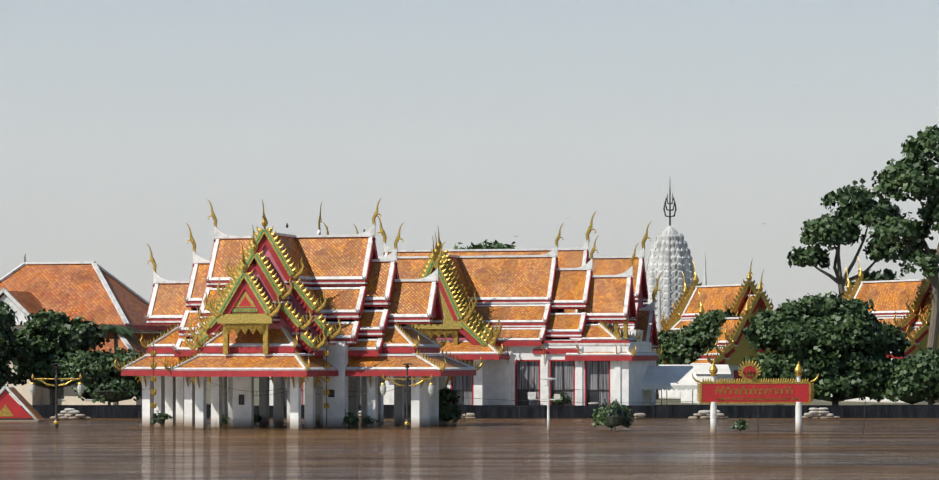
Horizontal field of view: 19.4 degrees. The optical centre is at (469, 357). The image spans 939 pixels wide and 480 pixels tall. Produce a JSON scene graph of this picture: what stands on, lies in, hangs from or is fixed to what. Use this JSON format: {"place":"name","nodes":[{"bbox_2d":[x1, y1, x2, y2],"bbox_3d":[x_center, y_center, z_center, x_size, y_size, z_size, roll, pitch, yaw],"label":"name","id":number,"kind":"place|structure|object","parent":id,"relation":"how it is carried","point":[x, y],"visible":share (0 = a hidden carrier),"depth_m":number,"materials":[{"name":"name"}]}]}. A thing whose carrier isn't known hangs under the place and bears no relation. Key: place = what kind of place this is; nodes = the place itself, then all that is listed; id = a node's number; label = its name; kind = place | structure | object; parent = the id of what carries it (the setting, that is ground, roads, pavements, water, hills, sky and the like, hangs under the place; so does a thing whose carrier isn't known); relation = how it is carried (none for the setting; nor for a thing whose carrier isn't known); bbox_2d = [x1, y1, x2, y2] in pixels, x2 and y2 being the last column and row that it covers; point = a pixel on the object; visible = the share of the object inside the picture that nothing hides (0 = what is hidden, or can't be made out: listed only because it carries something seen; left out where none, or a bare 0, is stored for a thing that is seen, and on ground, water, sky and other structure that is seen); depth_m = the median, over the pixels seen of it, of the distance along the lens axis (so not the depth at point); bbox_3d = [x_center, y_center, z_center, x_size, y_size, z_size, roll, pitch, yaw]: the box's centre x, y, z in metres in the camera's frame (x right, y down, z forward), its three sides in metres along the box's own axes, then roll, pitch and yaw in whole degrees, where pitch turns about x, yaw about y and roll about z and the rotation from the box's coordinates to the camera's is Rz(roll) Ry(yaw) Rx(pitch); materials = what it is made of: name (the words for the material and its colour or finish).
{"place":"outdoors","nodes":[
{"label":"outdoors","id":0,"kind":"place"},
{"bbox_2d":[0,254,176,404],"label":"hip roof building","id":1,"kind":"structure","parent":0,"point":[93,290],"depth_m":191.38,"materials":[{"name":"orange tile"}]},
{"bbox_2d":[0,418,938,479],"bbox_3d":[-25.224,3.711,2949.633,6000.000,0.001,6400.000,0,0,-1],"label":"river water","id":2,"kind":"structure","parent":0,"point":[560,449],"depth_m":110.07,"materials":[{"name":"muddy water"}]},
{"bbox_2d":[0,386,45,421],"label":"gable roof","id":3,"kind":"structure","parent":2,"relation":"in","point":[10,407],"depth_m":159.49,"materials":[{"name":"red paint"}]},
{"bbox_2d":[29,363,83,427],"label":"lamp post","id":4,"kind":"object","parent":2,"relation":"in","point":[80,389],"visible":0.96,"depth_m":144.51,"materials":[{"name":"metal"}]},
{"bbox_2d":[50,408,90,419],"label":"sandbags","id":5,"kind":"object","parent":2,"relation":"on","point":[68,413],"visible":0.85,"depth_m":165.36,"materials":[{"name":"beige fabric"}]},
{"bbox_2d":[151,410,172,426],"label":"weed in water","id":6,"kind":"object","parent":2,"relation":"in","point":[160,418],"visible":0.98,"depth_m":147.45,"materials":[{"name":"green plant"}]},
{"bbox_2d":[222,414,229,423],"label":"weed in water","id":7,"kind":"object","parent":2,"relation":"in","point":[224,418],"visible":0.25,"depth_m":149.46,"materials":[{"name":"green plant"}]},
{"bbox_2d":[254,414,265,424],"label":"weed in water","id":8,"kind":"object","parent":2,"relation":"in","point":[257,418],"visible":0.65,"depth_m":152.51,"materials":[{"name":"green plant"}]},
{"bbox_2d":[114,198,482,428],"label":"temple building","id":9,"kind":"structure","parent":2,"relation":"on","point":[354,300],"depth_m":148.11,"materials":[{"name":"orange tile"}]},
{"bbox_2d":[342,412,360,427],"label":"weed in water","id":10,"kind":"object","parent":2,"relation":"in","point":[351,419],"visible":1,"depth_m":145.57,"materials":[{"name":"green plant"}]},
{"bbox_2d":[362,416,378,424],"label":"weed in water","id":11,"kind":"object","parent":2,"relation":"in","point":[367,420],"visible":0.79,"depth_m":147.53,"materials":[{"name":"green plant"}]},
{"bbox_2d":[380,363,434,428],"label":"lamp post","id":12,"kind":"object","parent":2,"relation":"in","point":[431,389],"visible":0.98,"depth_m":142.67,"materials":[{"name":"metal"}]},
{"bbox_2d":[439,387,465,424],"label":"topiary bush","id":13,"kind":"object","parent":2,"relation":"in","point":[449,409],"visible":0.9,"depth_m":151.30,"materials":[{"name":"green plant"}]},
{"bbox_2d":[58,338,865,434],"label":"poles and wires","id":14,"kind":"object","parent":2,"relation":"on","point":[153,378],"visible":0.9,"depth_m":145.96,"materials":[{"name":"metal"}]},
{"bbox_2d":[461,413,475,418],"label":"sandbags","id":15,"kind":"object","parent":2,"relation":"on","point":[469,416],"visible":0.56,"depth_m":166.59,"materials":[{"name":"beige fabric"}]},
{"bbox_2d":[20,405,938,417],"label":"flood wall","id":16,"kind":"structure","parent":2,"relation":"on","point":[649,411],"depth_m":168.82,"materials":[{"name":"grey concrete"}]},
{"bbox_2d":[528,378,561,429],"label":"lamp post","id":17,"kind":"object","parent":2,"relation":"in","point":[531,395],"visible":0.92,"depth_m":140.72,"materials":[{"name":"white metal"}]},
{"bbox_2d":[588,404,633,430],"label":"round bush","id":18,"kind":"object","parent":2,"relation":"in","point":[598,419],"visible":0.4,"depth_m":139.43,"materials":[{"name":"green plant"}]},
{"bbox_2d":[598,399,631,430],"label":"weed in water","id":19,"kind":"object","parent":2,"relation":"in","point":[614,416],"visible":0.98,"depth_m":138.49,"materials":[{"name":"green plant"}]},
{"bbox_2d":[634,413,645,418],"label":"sandbags","id":20,"kind":"object","parent":2,"relation":"on","point":[639,415],"visible":0.94,"depth_m":166.69,"materials":[{"name":"beige fabric"}]},
{"bbox_2d":[688,410,727,418],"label":"sandbags","id":21,"kind":"object","parent":2,"relation":"on","point":[702,414],"visible":0.75,"depth_m":166.72,"materials":[{"name":"beige fabric"}]},
{"bbox_2d":[731,418,749,432],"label":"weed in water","id":22,"kind":"object","parent":2,"relation":"in","point":[741,424],"visible":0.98,"depth_m":135.71,"materials":[{"name":"green plant"}]},
{"bbox_2d":[692,358,818,431],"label":"temple sign","id":23,"kind":"object","parent":2,"relation":"in","point":[713,393],"visible":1,"depth_m":137.80,"materials":[{"name":"red painted wood"},{"name":"gold paint"},{"name":"white plaster"}]},
{"bbox_2d":[802,408,839,418],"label":"sandbags","id":24,"kind":"object","parent":2,"relation":"on","point":[813,414],"visible":0.85,"depth_m":166.77,"materials":[{"name":"beige fabric"}]},
{"bbox_2d":[0,0,938,310],"label":"sky","id":25,"kind":"structure","parent":0,"point":[475,121],"materials":[{"name":"grey"}]},
{"bbox_2d":[324,211,662,404],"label":"hall","id":26,"kind":"structure","parent":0,"point":[644,323],"depth_m":189.56,"materials":[{"name":"orange tile"}]},
{"bbox_2d":[206,377,938,405],"bbox_3d":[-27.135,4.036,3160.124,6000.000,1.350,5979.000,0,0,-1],"label":"wall","id":27,"kind":"structure","parent":0,"point":[671,401],"depth_m":206.60,"materials":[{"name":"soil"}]},
{"bbox_2d":[0,301,21,389],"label":"tree","id":28,"kind":"object","parent":27,"relation":"on","point":[7,333],"visible":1,"depth_m":175.03,"materials":[{"name":"green plant"}]},
{"bbox_2d":[1,308,109,404],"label":"tree","id":29,"kind":"object","parent":27,"relation":"on","point":[57,338],"visible":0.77,"depth_m":178.42,"materials":[{"name":"green plant"}]},
{"bbox_2d":[60,347,141,404],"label":"tree","id":30,"kind":"object","parent":27,"relation":"on","point":[98,371],"visible":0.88,"depth_m":170.48,"materials":[{"name":"green plant"}]},
{"bbox_2d":[99,324,142,404],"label":"palm","id":31,"kind":"object","parent":27,"relation":"on","point":[119,329],"visible":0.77,"depth_m":185.13,"materials":[{"name":"green plant"}]},
{"bbox_2d":[251,223,662,417],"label":"hall","id":32,"kind":"structure","parent":27,"relation":"on","point":[514,325],"depth_m":171.62,"materials":[{"name":"orange tile"}]},
{"bbox_2d":[454,239,515,248],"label":"tree","id":33,"kind":"object","parent":27,"relation":"on","point":[496,244],"visible":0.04,"depth_m":243.99,"materials":[{"name":"green plant"}]},
{"bbox_2d":[551,392,571,404],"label":"bush","id":34,"kind":"object","parent":27,"relation":"on","point":[565,400],"visible":0.62,"depth_m":170.54,"materials":[{"name":"green plant"}]},
{"bbox_2d":[656,329,675,398],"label":"tree","id":35,"kind":"object","parent":27,"relation":"on","point":[664,336],"visible":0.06,"depth_m":220.96,"materials":[{"name":"green plant"}]},
{"bbox_2d":[643,188,706,393],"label":"temple tower","id":36,"kind":"structure","parent":27,"relation":"on","point":[670,258],"depth_m":260.09,"materials":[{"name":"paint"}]},
{"bbox_2d":[642,365,730,404],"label":"tent awning","id":37,"kind":"object","parent":27,"relation":"on","point":[669,377],"visible":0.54,"depth_m":174.76,"materials":[{"name":"fabric"}]},
{"bbox_2d":[659,308,739,364],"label":"tree","id":38,"kind":"object","parent":27,"relation":"on","point":[694,341],"visible":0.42,"depth_m":203.58,"materials":[{"name":"green plant"}]},
{"bbox_2d":[662,288,776,402],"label":"temple hall","id":39,"kind":"structure","parent":27,"relation":"on","point":[732,350],"depth_m":201.39,"materials":[{"name":"orange tile"}]},
{"bbox_2d":[741,291,910,404],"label":"tree","id":40,"kind":"object","parent":27,"relation":"on","point":[842,347],"visible":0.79,"depth_m":183.90,"materials":[{"name":"green plant"}]},
{"bbox_2d":[787,178,913,297],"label":"tall tree","id":41,"kind":"object","parent":27,"relation":"on","point":[842,227],"visible":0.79,"depth_m":231.00,"materials":[{"name":"green plant"}]},
{"bbox_2d":[868,124,938,402],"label":"tree","id":42,"kind":"object","parent":27,"relation":"on","point":[908,171],"visible":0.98,"depth_m":204.02,"materials":[{"name":"green plant"}]},
{"bbox_2d":[882,345,938,404],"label":"tree","id":43,"kind":"object","parent":27,"relation":"on","point":[916,380],"visible":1,"depth_m":178.90,"materials":[{"name":"green plant"}]},
{"bbox_2d":[658,259,775,398],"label":"temple hall","id":44,"kind":"structure","parent":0,"point":[734,298],"depth_m":226.11,"materials":[{"name":"orange tile"}]},
{"bbox_2d":[822,257,938,402],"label":"temple hall","id":45,"kind":"structure","parent":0,"point":[906,305],"depth_m":209.36,"materials":[{"name":"orange tile"}]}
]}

